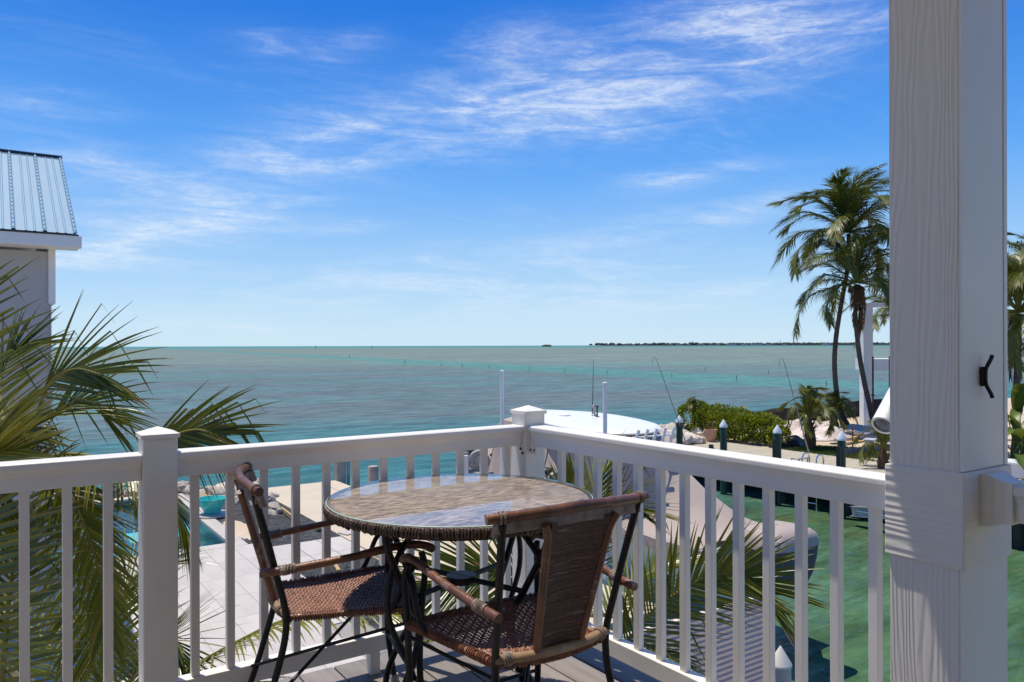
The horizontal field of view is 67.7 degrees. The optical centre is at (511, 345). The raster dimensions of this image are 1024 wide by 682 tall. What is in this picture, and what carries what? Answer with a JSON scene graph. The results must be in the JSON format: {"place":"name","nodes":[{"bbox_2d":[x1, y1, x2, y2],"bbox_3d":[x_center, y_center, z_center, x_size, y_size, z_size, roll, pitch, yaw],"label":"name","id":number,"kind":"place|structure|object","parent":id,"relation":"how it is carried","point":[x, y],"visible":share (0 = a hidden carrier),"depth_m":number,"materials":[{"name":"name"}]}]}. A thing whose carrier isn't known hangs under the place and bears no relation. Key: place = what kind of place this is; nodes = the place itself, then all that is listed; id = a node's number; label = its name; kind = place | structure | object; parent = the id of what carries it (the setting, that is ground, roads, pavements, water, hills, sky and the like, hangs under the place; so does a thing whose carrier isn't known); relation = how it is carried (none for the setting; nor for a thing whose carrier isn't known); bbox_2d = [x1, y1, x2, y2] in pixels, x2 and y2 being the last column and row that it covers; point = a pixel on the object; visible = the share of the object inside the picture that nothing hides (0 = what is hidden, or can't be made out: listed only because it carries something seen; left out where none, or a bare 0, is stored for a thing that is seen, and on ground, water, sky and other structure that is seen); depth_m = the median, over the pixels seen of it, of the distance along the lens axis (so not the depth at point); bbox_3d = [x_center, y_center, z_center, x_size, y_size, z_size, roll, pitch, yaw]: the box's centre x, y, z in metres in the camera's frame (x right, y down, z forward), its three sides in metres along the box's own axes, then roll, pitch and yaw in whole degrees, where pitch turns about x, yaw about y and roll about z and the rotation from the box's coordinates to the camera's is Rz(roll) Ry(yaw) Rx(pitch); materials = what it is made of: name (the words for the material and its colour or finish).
{"place":"outdoors","nodes":[
{"label":"outdoors","id":0,"kind":"place"},
{"bbox_2d":[0,493,387,681],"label":"pool terrace","id":1,"kind":"structure","parent":0,"point":[212,576],"depth_m":13.91,"materials":[{"name":"white concrete"}]},
{"bbox_2d":[53,501,224,556],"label":"swimming pool","id":2,"kind":"structure","parent":1,"relation":"in","point":[212,538],"depth_m":20.80,"materials":[{"name":"liquid"}]},
{"bbox_2d":[200,495,224,519],"bbox_3d":[-8.160,4.509,20.756,0.960,0.725,1.000,0,0,-34],"label":"water bowl","id":3,"kind":"object","parent":1,"relation":"on","point":[213,511],"visible":0.75,"depth_m":20.54,"materials":[{"name":"ceramic"}]},
{"bbox_2d":[0,429,429,681],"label":"palm","id":4,"kind":"object","parent":1,"relation":"on","point":[9,518],"visible":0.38,"depth_m":4.38,"materials":[{"name":"green plant"}]},
{"bbox_2d":[393,428,829,681],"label":"palm","id":5,"kind":"object","parent":1,"relation":"on","point":[753,582],"visible":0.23,"depth_m":5.27,"materials":[{"name":"green plant"}]},
{"bbox_2d":[623,597,762,681],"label":"slatted screen","id":6,"kind":"object","parent":1,"relation":"on","point":[754,655],"visible":0.17,"depth_m":9.12,"materials":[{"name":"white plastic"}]},
{"bbox_2d":[300,556,455,654],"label":"dark gravel","id":7,"kind":"structure","parent":0,"point":[373,561],"depth_m":15.64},
{"bbox_2d":[333,564,339,571],"bbox_3d":[-3.622,4.574,15.745,0.070,0.050,0.569,0,0,-22],"label":"wood strip","id":8,"kind":"object","parent":7,"relation":"on","point":[336,567],"visible":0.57,"depth_m":15.65,"materials":[{"name":"beige wood"}]},
{"bbox_2d":[120,489,655,631],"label":"ground","id":9,"kind":"structure","parent":0,"point":[202,494],"depth_m":13.95,"materials":[{"name":"grey concrete"}]},
{"bbox_2d":[0,148,81,642],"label":"neighbour house","id":10,"kind":"structure","parent":9,"relation":"on","point":[37,219],"depth_m":11.92,"materials":[{"name":"paint"}]},
{"bbox_2d":[124,489,131,496],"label":"rock","id":11,"kind":"object","parent":9,"relation":"on","point":[125,493],"visible":0.3,"depth_m":23.38,"materials":[{"name":"stone"}]},
{"bbox_2d":[0,257,281,681],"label":"palm","id":12,"kind":"object","parent":9,"relation":"on","point":[19,432],"visible":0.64,"depth_m":4.19,"materials":[{"name":"green plant"}]},
{"bbox_2d":[178,484,187,492],"bbox_3d":[-10.496,4.581,24.178,0.634,0.334,0.655,-3,-15,-37],"label":"rock","id":13,"kind":"object","parent":9,"relation":"on","point":[181,487],"visible":0.34,"depth_m":23.93,"materials":[{"name":"stone"}]},
{"bbox_2d":[181,488,189,493],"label":"rock","id":14,"kind":"object","parent":9,"relation":"on","point":[186,490],"visible":0.34,"depth_m":23.89,"materials":[{"name":"stone"}]},
{"bbox_2d":[204,485,224,494],"bbox_3d":[-9.325,4.673,24.262,0.886,0.430,0.766,9,0,-24],"label":"rock","id":15,"kind":"object","parent":9,"relation":"on","point":[218,490],"visible":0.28,"depth_m":24.01,"materials":[{"name":"stone"}]},
{"bbox_2d":[269,491,278,497],"bbox_3d":[-7.297,4.580,23.325,0.379,0.202,0.329,3,-18,16],"label":"rock","id":16,"kind":"object","parent":9,"relation":"on","point":[276,495],"visible":0.56,"depth_m":23.21,"materials":[{"name":"stone"}]},
{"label":"gravel bed","id":17,"kind":"structure","parent":9,"relation":"on","visible":0},
{"bbox_2d":[200,503,338,545],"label":"dark gravel","id":18,"kind":"structure","parent":17,"relation":"on","point":[281,522],"depth_m":19.77,"materials":[{"name":"grey gravel"}]},
{"bbox_2d":[222,521,250,539],"bbox_3d":[-6.860,4.625,19.262,0.760,0.067,2.600,0,0,-34],"label":"sand patch","id":19,"kind":"object","parent":18,"relation":"on","point":[241,530],"visible":0.39,"depth_m":19.03,"materials":[{"name":"beige sand"}]},
{"bbox_2d":[281,507,290,518],"bbox_3d":[-6.137,4.551,20.750,0.050,0.110,1.135,0,0,-30],"label":"wood form","id":20,"kind":"object","parent":18,"relation":"on","point":[286,512],"visible":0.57,"depth_m":20.64,"materials":[{"name":"beige wood"}]},
{"bbox_2d":[268,493,276,502],"bbox_3d":[-7.124,4.566,22.494,0.350,0.394,0.569,0,-26,-24],"label":"rock","id":21,"kind":"object","parent":17,"relation":"on","point":[271,497],"visible":0.38,"depth_m":22.29,"materials":[{"name":"stone"}]},
{"bbox_2d":[268,509,276,515],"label":"rock","id":22,"kind":"object","parent":17,"relation":"on","point":[271,512],"visible":0.8,"depth_m":20.88,"materials":[{"name":"stone"}]},
{"bbox_2d":[268,502,279,509],"bbox_3d":[-6.769,4.568,21.707,0.463,0.208,0.412,12,21,35],"label":"rock","id":23,"kind":"object","parent":17,"relation":"on","point":[274,505],"visible":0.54,"depth_m":21.63,"materials":[{"name":"stone"}]},
{"bbox_2d":[275,507,282,513],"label":"rock","id":24,"kind":"object","parent":17,"relation":"on","point":[279,510],"visible":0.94,"depth_m":20.98,"materials":[{"name":"stone"}]},
{"bbox_2d":[268,480,655,632],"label":"seawall walk","id":25,"kind":"structure","parent":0,"point":[311,501],"depth_m":20.95,"materials":[{"name":"concrete"}]},
{"bbox_2d":[338,530,350,534],"bbox_3d":[-4.027,4.591,18.728,0.350,0.020,0.344,0,0,39],"label":"tile sheet","id":26,"kind":"object","parent":25,"relation":"on","point":[346,532],"visible":0.57,"depth_m":18.68,"materials":[{"name":"tile"}]},
{"bbox_2d":[278,627,660,681],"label":"balcony floor","id":27,"kind":"structure","parent":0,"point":[586,665],"depth_m":2.98,"materials":[{"name":"grey wood"}]},
{"bbox_2d":[0,405,546,681],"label":"railing","id":28,"kind":"object","parent":27,"relation":"on","point":[157,464],"visible":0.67,"depth_m":2.59,"materials":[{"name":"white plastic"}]},
{"bbox_2d":[234,462,435,681],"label":"patio armchair","id":29,"kind":"object","parent":27,"relation":"on","point":[352,593],"visible":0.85,"depth_m":2.44,"materials":[{"name":"wicker"}]},
{"bbox_2d":[323,474,593,681],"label":"bistro table","id":30,"kind":"object","parent":27,"relation":"on","point":[437,507],"visible":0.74,"depth_m":2.49,"materials":[{"name":"beige stone"}]},
{"bbox_2d":[399,491,648,681],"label":"patio armchair","id":31,"kind":"object","parent":27,"relation":"on","point":[576,535],"visible":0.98,"depth_m":2.04,"materials":[{"name":"wicker"}]},
{"bbox_2d":[527,425,884,681],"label":"railing","id":32,"kind":"object","parent":27,"relation":"on","point":[836,486],"visible":0.8,"depth_m":2.44,"materials":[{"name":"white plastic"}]},
{"bbox_2d":[885,0,1011,681],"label":"porch post","id":33,"kind":"object","parent":27,"relation":"on","point":[946,551],"visible":0.98,"depth_m":1.87,"materials":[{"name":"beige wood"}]},
{"bbox_2d":[871,387,889,433],"bbox_3d":[1.046,0.154,2.063,0.189,0.163,0.079,0,0,-41],"label":"pole holder","id":34,"kind":"object","parent":33,"relation":"attached to","point":[880,422],"visible":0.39,"depth_m":2.04,"materials":[{"name":"white plastic"}]},
{"bbox_2d":[980,354,993,398],"bbox_3d":[1.153,0.075,1.851,0.031,0.107,0.017,0,0,-8],"label":"wall hook","id":35,"kind":"object","parent":33,"relation":"attached to","point":[983,376],"depth_m":1.85,"materials":[{"name":"black metal"}]},
{"bbox_2d":[980,470,1023,526],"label":"railing","id":36,"kind":"object","parent":33,"relation":"attached to","point":[1001,497],"visible":1,"depth_m":1.82,"materials":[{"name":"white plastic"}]},
{"bbox_2d":[0,0,1023,346],"label":"sky","id":37,"kind":"structure","parent":0,"point":[238,172],"materials":[{"name":"blue"}]},
{"bbox_2d":[52,345,1023,681],"bbox_3d":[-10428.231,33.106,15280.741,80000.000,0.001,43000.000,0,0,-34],"label":"sea water","id":38,"kind":"structure","parent":0,"point":[332,391],"depth_m":91.88,"materials":[{"name":"teal liquid"}]},
{"bbox_2d":[333,461,349,485],"bbox_3d":[-5.833,5.875,26.150,0.479,4.820,0.340,0,0,-34],"label":"concrete pile","id":39,"kind":"object","parent":38,"relation":"in","point":[339,471],"depth_m":26.01,"materials":[{"name":"concrete"}]},
{"bbox_2d":[368,465,378,483],"bbox_3d":[-4.311,5.740,23.700,0.330,4.000,0.325,0,0,-34],"label":"concrete pile","id":40,"kind":"object","parent":38,"relation":"in","point":[373,472],"visible":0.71,"depth_m":23.56,"materials":[{"name":"grey concrete"}]},
{"bbox_2d":[464,449,493,475],"bbox_3d":[-1.013,5.160,18.943,0.758,5.285,1.100,0,0,-34],"label":"boat lift","id":41,"kind":"object","parent":38,"relation":"in","point":[471,461],"visible":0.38,"depth_m":18.70,"materials":[{"name":"white metal"}]},
{"bbox_2d":[500,370,503,473],"bbox_3d":[-0.229,4.427,18.100,0.104,7.687,0.101,0,0,-34],"label":"guide pole","id":42,"kind":"object","parent":38,"relation":"in","point":[501,397],"visible":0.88,"depth_m":18.06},
{"bbox_2d":[545,467,556,480],"bbox_3d":[0.767,5.208,16.343,0.758,5.181,1.100,0,0,-34],"label":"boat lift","id":43,"kind":"object","parent":38,"relation":"in","point":[550,471],"visible":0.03,"depth_m":16.23,"materials":[{"name":"grey metal"}]},
{"bbox_2d":[602,382,607,585],"bbox_3d":[1.825,4.489,14.900,0.104,7.553,0.101,0,0,-34],"label":"guide pole","id":44,"kind":"object","parent":38,"relation":"in","point":[605,424],"visible":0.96,"depth_m":14.86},
{"bbox_2d":[488,360,818,598],"bbox_3d":[1.981,2.690,18.127,2.863,4.650,11.181,0,0,-34],"label":"covered boat","id":45,"kind":"object","parent":38,"relation":"on","point":[592,421],"visible":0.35,"depth_m":15.52,"materials":[{"name":"fabric"}]},
{"bbox_2d":[676,415,682,444],"bbox_3d":[6.934,5.562,31.551,0.310,5.380,0.310,0,0,-34],"label":"dock pile","id":46,"kind":"object","parent":38,"relation":"in","point":[679,434],"visible":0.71,"depth_m":31.43,"materials":[{"name":"green wood"}]},
{"bbox_2d":[719,419,727,494],"bbox_3d":[8.230,5.559,29.651,0.310,5.380,0.310,0,0,-34],"label":"dock pile","id":47,"kind":"object","parent":38,"relation":"in","point":[723,425],"visible":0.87,"depth_m":29.54,"materials":[{"name":"green wood"}]},
{"bbox_2d":[772,425,781,505],"bbox_3d":[9.598,5.555,27.606,0.355,5.380,0.310,0,0,-34],"label":"dock pile","id":48,"kind":"object","parent":38,"relation":"in","point":[776,443],"visible":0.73,"depth_m":27.49,"materials":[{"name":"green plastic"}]},
{"bbox_2d":[775,646,791,681],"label":"capped pile","id":49,"kind":"object","parent":38,"relation":"in","point":[783,665],"visible":0.73,"depth_m":10.78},
{"bbox_2d":[836,431,845,518],"bbox_3d":[11.019,5.551,25.525,0.355,5.380,0.310,0,0,-34],"label":"dock pile","id":50,"kind":"object","parent":38,"relation":"in","point":[841,451],"visible":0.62,"depth_m":25.41,"materials":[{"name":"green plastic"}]},
{"bbox_2d":[683,441,1023,549],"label":"wooden dock","id":51,"kind":"object","parent":38,"relation":"in","point":[1017,531],"visible":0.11,"depth_m":30.31,"materials":[{"name":"brown wood"}]},
{"bbox_2d":[652,357,686,444],"bbox_3d":[6.408,2.501,30.802,0.246,4.164,3.262,0,0,37],"label":"mooring whip","id":52,"kind":"object","parent":51,"relation":"on","point":[670,399],"visible":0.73,"depth_m":30.71,"materials":[{"name":"metal"}]},
{"bbox_2d":[683,434,694,444],"bbox_3d":[8.050,4.344,35.543,0.780,0.510,0.914,-31,8,-32],"label":"rock","id":53,"kind":"object","parent":51,"relation":"on","point":[689,439],"visible":0.59,"depth_m":35.17,"materials":[{"name":"stone"}]},
{"bbox_2d":[704,419,716,441],"bbox_3d":[9.465,4.050,36.343,0.630,1.051,0.630,0,0,-34],"label":"terracotta pot","id":54,"kind":"object","parent":51,"relation":"on","point":[710,435],"visible":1,"depth_m":36.14,"materials":[{"name":"brown ceramic"}]},
{"bbox_2d":[779,358,809,452],"bbox_3d":[9.961,2.491,26.845,2.395,4.166,0.228,0,0,-44],"label":"mooring whip","id":55,"kind":"object","parent":51,"relation":"on","point":[796,408],"visible":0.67,"depth_m":26.86,"materials":[{"name":"metal"}]},
{"bbox_2d":[802,452,823,510],"bbox_3d":[10.618,4.783,26.911,0.455,1.978,0.616,0,0,-34],"label":"swim ladder","id":56,"kind":"object","parent":51,"relation":"attached to","point":[816,503],"visible":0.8,"depth_m":26.72,"materials":[{"name":"silver metal"}]},
{"bbox_2d":[599,344,883,345],"bbox_3d":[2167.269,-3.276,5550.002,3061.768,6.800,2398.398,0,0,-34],"label":"shore","id":57,"kind":"structure","parent":0,"point":[722,345],"depth_m":5223.53,"materials":[{"name":"green plant"}]},
{"bbox_2d":[589,342,1023,344],"bbox_3d":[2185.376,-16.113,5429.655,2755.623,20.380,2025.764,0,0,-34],"label":"trees","id":58,"kind":"object","parent":57,"relation":"on","point":[802,343],"visible":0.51,"depth_m":5332.72,"materials":[{"name":"green plant"}]},
{"bbox_2d":[754,419,839,431],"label":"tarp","id":59,"kind":"object","parent":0,"point":[795,425],"visible":0.17,"depth_m":40.19,"materials":[{"name":"white fabric"}]},
{"bbox_2d":[849,506,884,518],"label":"lift beam","id":60,"kind":"structure","parent":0,"point":[859,511],"depth_m":24.19,"materials":[{"name":"metal"}]},
{"bbox_2d":[716,398,1023,456],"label":"sandy ground","id":61,"kind":"structure","parent":0,"point":[825,443],"depth_m":36.64,"materials":[{"name":"beige sand"}]},
{"bbox_2d":[665,422,674,427],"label":"rock","id":62,"kind":"object","parent":61,"relation":"on","point":[671,424],"visible":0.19,"depth_m":39.14,"materials":[{"name":"stone"}]},
{"bbox_2d":[680,397,703,430],"bbox_3d":[9.212,3.562,38.483,1.629,2.128,1.175,0,0,2],"label":"young palm","id":63,"kind":"object","parent":61,"relation":"on","point":[692,404],"visible":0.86,"depth_m":38.42,"materials":[{"name":"green plant"}]},
{"bbox_2d":[685,432,704,443],"bbox_3d":[8.482,4.381,35.818,1.084,0.608,0.841,15,17,26],"label":"rock","id":64,"kind":"object","parent":61,"relation":"on","point":[701,439],"visible":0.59,"depth_m":35.47,"materials":[{"name":"stone"}]},
{"bbox_2d":[692,427,704,436],"bbox_3d":[9.515,4.434,37.947,1.120,0.601,0.865,22,8,-8],"label":"rock","id":65,"kind":"object","parent":61,"relation":"on","point":[698,431],"visible":0.44,"depth_m":37.64,"materials":[{"name":"stone"}]},
{"bbox_2d":[676,398,787,444],"bbox_3d":[10.672,3.684,37.501,2.622,2.011,6.016,0,0,-34],"label":"hedge","id":66,"kind":"object","parent":61,"relation":"on","point":[746,421],"visible":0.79,"depth_m":36.63,"materials":[{"name":"green plant"}]},
{"bbox_2d":[765,423,792,446],"bbox_3d":[12.075,4.070,34.672,1.175,1.120,1.386,0,0,-2],"label":"shrub","id":67,"kind":"object","parent":61,"relation":"on","point":[769,430],"visible":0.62,"depth_m":34.43,"materials":[{"name":"green plant"}]},
{"bbox_2d":[699,398,882,428],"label":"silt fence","id":68,"kind":"object","parent":61,"relation":"on","point":[783,414],"visible":0.14,"depth_m":46.13,"materials":[{"name":"fabric"}]},
{"bbox_2d":[781,435,803,448],"bbox_3d":[12.770,4.339,34.621,1.910,0.515,1.014,0,0,-34],"label":"plastic sheet","id":69,"kind":"object","parent":61,"relation":"on","point":[796,441],"visible":0.67,"depth_m":34.23,"materials":[{"name":"blue plastic"}]},
{"bbox_2d":[789,421,861,440],"bbox_3d":[15.974,4.200,38.693,5.208,0.776,3.409,0,0,-34],"label":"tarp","id":70,"kind":"object","parent":61,"relation":"on","point":[820,434],"visible":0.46,"depth_m":37.54,"materials":[{"name":"white fabric"}]},
{"bbox_2d":[765,160,888,424],"bbox_3d":[17.899,-2.165,40.107,8.070,13.861,8.783,0,0,-34],"label":"coconut palm","id":71,"kind":"object","parent":61,"relation":"on","point":[846,202],"visible":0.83,"depth_m":39.55,"materials":[{"name":"green plant"}]},
{"bbox_2d":[813,391,858,427],"bbox_3d":[17.091,3.509,39.980,2.326,2.529,2.439,0,0,12],"label":"young palm","id":72,"kind":"object","parent":61,"relation":"on","point":[838,402],"visible":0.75,"depth_m":39.82,"materials":[{"name":"green plant"}]},
{"bbox_2d":[791,227,889,420],"bbox_3d":[17.827,-0.672,39.458,6.668,10.825,7.239,0,0,42],"label":"coconut palm","id":73,"kind":"object","parent":61,"relation":"on","point":[857,299],"visible":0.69,"depth_m":39.38,"materials":[{"name":"green plant"}]},
{"bbox_2d":[830,439,876,444],"bbox_3d":[15.556,4.334,34.396,3.574,0.100,0.250,0,0,-32],"label":"board","id":74,"kind":"object","parent":61,"relation":"on","point":[847,442],"visible":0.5,"depth_m":34.00,"materials":[{"name":"beige wood"}]},
{"bbox_2d":[834,434,873,439],"bbox_3d":[16.345,4.332,36.200,3.872,0.100,0.250,0,0,-40],"label":"board","id":75,"kind":"object","parent":61,"relation":"on","point":[865,435],"visible":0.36,"depth_m":36.34,"materials":[{"name":"beige wood"}]},
{"bbox_2d":[840,424,876,438],"bbox_3d":[17.971,4.309,39.389,6.405,0.547,3.007,0,0,-34],"label":"tarp","id":76,"kind":"object","parent":61,"relation":"on","point":[862,428],"visible":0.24,"depth_m":38.59,"materials":[{"name":"blue fabric"}]},
{"bbox_2d":[842,277,889,349],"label":"coconut palm","id":77,"kind":"object","parent":61,"relation":"on","point":[883,316],"visible":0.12,"depth_m":50.34,"materials":[{"name":"green plant"}]},
{"bbox_2d":[850,421,889,468],"bbox_3d":[13.797,3.675,28.466,1.923,2.182,2.255,0,0,-34],"label":"young palm","id":78,"kind":"object","parent":61,"relation":"on","point":[882,459],"visible":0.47,"depth_m":28.32,"materials":[{"name":"green plant"}]},
{"bbox_2d":[863,438,876,443],"bbox_3d":[16.004,4.363,34.083,0.476,0.390,0.680,0,0,36],"label":"white basin","id":79,"kind":"object","parent":61,"relation":"on","point":[869,439],"visible":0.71,"depth_m":33.92,"materials":[{"name":"white plastic"}]},
{"bbox_2d":[871,356,889,428],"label":"iron rods","id":80,"kind":"object","parent":61,"relation":"on","point":[872,395],"visible":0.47,"depth_m":38.66,"materials":[{"name":"metal"}]},
{"bbox_2d":[1007,246,1023,458],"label":"coconut palm","id":81,"kind":"object","parent":61,"relation":"on","point":[1015,291],"visible":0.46,"depth_m":29.37,"materials":[{"name":"green plant"}]},
{"bbox_2d":[1007,232,1023,253],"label":"coconut palm","id":82,"kind":"object","parent":61,"relation":"on","point":[1014,245],"visible":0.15,"depth_m":32.72,"materials":[{"name":"green plant"}]},
{"bbox_2d":[855,303,889,425],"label":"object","id":83,"kind":"structure","parent":0,"point":[866,343],"depth_m":43.29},
{"bbox_2d":[783,445,1023,479],"bbox_3d":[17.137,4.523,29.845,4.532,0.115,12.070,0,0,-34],"label":"grass","id":84,"kind":"structure","parent":0,"point":[825,450],"depth_m":32.77,"materials":[{"name":"green plant"}]},
{"bbox_2d":[776,382,849,447],"bbox_3d":[13.347,3.110,33.947,2.756,3.011,2.740,0,0,-34],"label":"young palm","id":85,"kind":"object","parent":84,"relation":"on","point":[811,399],"visible":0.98,"depth_m":33.73,"materials":[{"name":"green plant"}]},
{"bbox_2d":[831,444,889,455],"bbox_3d":[15.461,4.459,33.222,5.203,0.261,0.712,0,0,-34],"label":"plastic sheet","id":86,"kind":"object","parent":84,"relation":"on","point":[852,450],"visible":0.35,"depth_m":32.51,"materials":[{"name":"blue plastic"}]},
{"bbox_2d":[1007,458,1023,478],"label":"wall","id":87,"kind":"structure","parent":84,"relation":"on","point":[1017,470],"depth_m":26.23,"materials":[{"name":"white paint"}]},
{"bbox_2d":[1008,415,1023,458],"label":"broad leaf plant","id":88,"kind":"object","parent":84,"relation":"on","point":[1016,433],"visible":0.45,"depth_m":27.85,"materials":[{"name":"green plant"}]},
{"bbox_2d":[1008,383,1023,457],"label":"broad leaf plant","id":89,"kind":"object","parent":84,"relation":"on","point":[1017,397],"visible":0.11,"depth_m":28.44,"materials":[{"name":"green plant"}]},
{"bbox_2d":[1009,408,1023,468],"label":"broad leaf plant","id":90,"kind":"object","parent":84,"relation":"on","point":[1016,414],"visible":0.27,"depth_m":27.92,"materials":[{"name":"green plant"}]}
]}

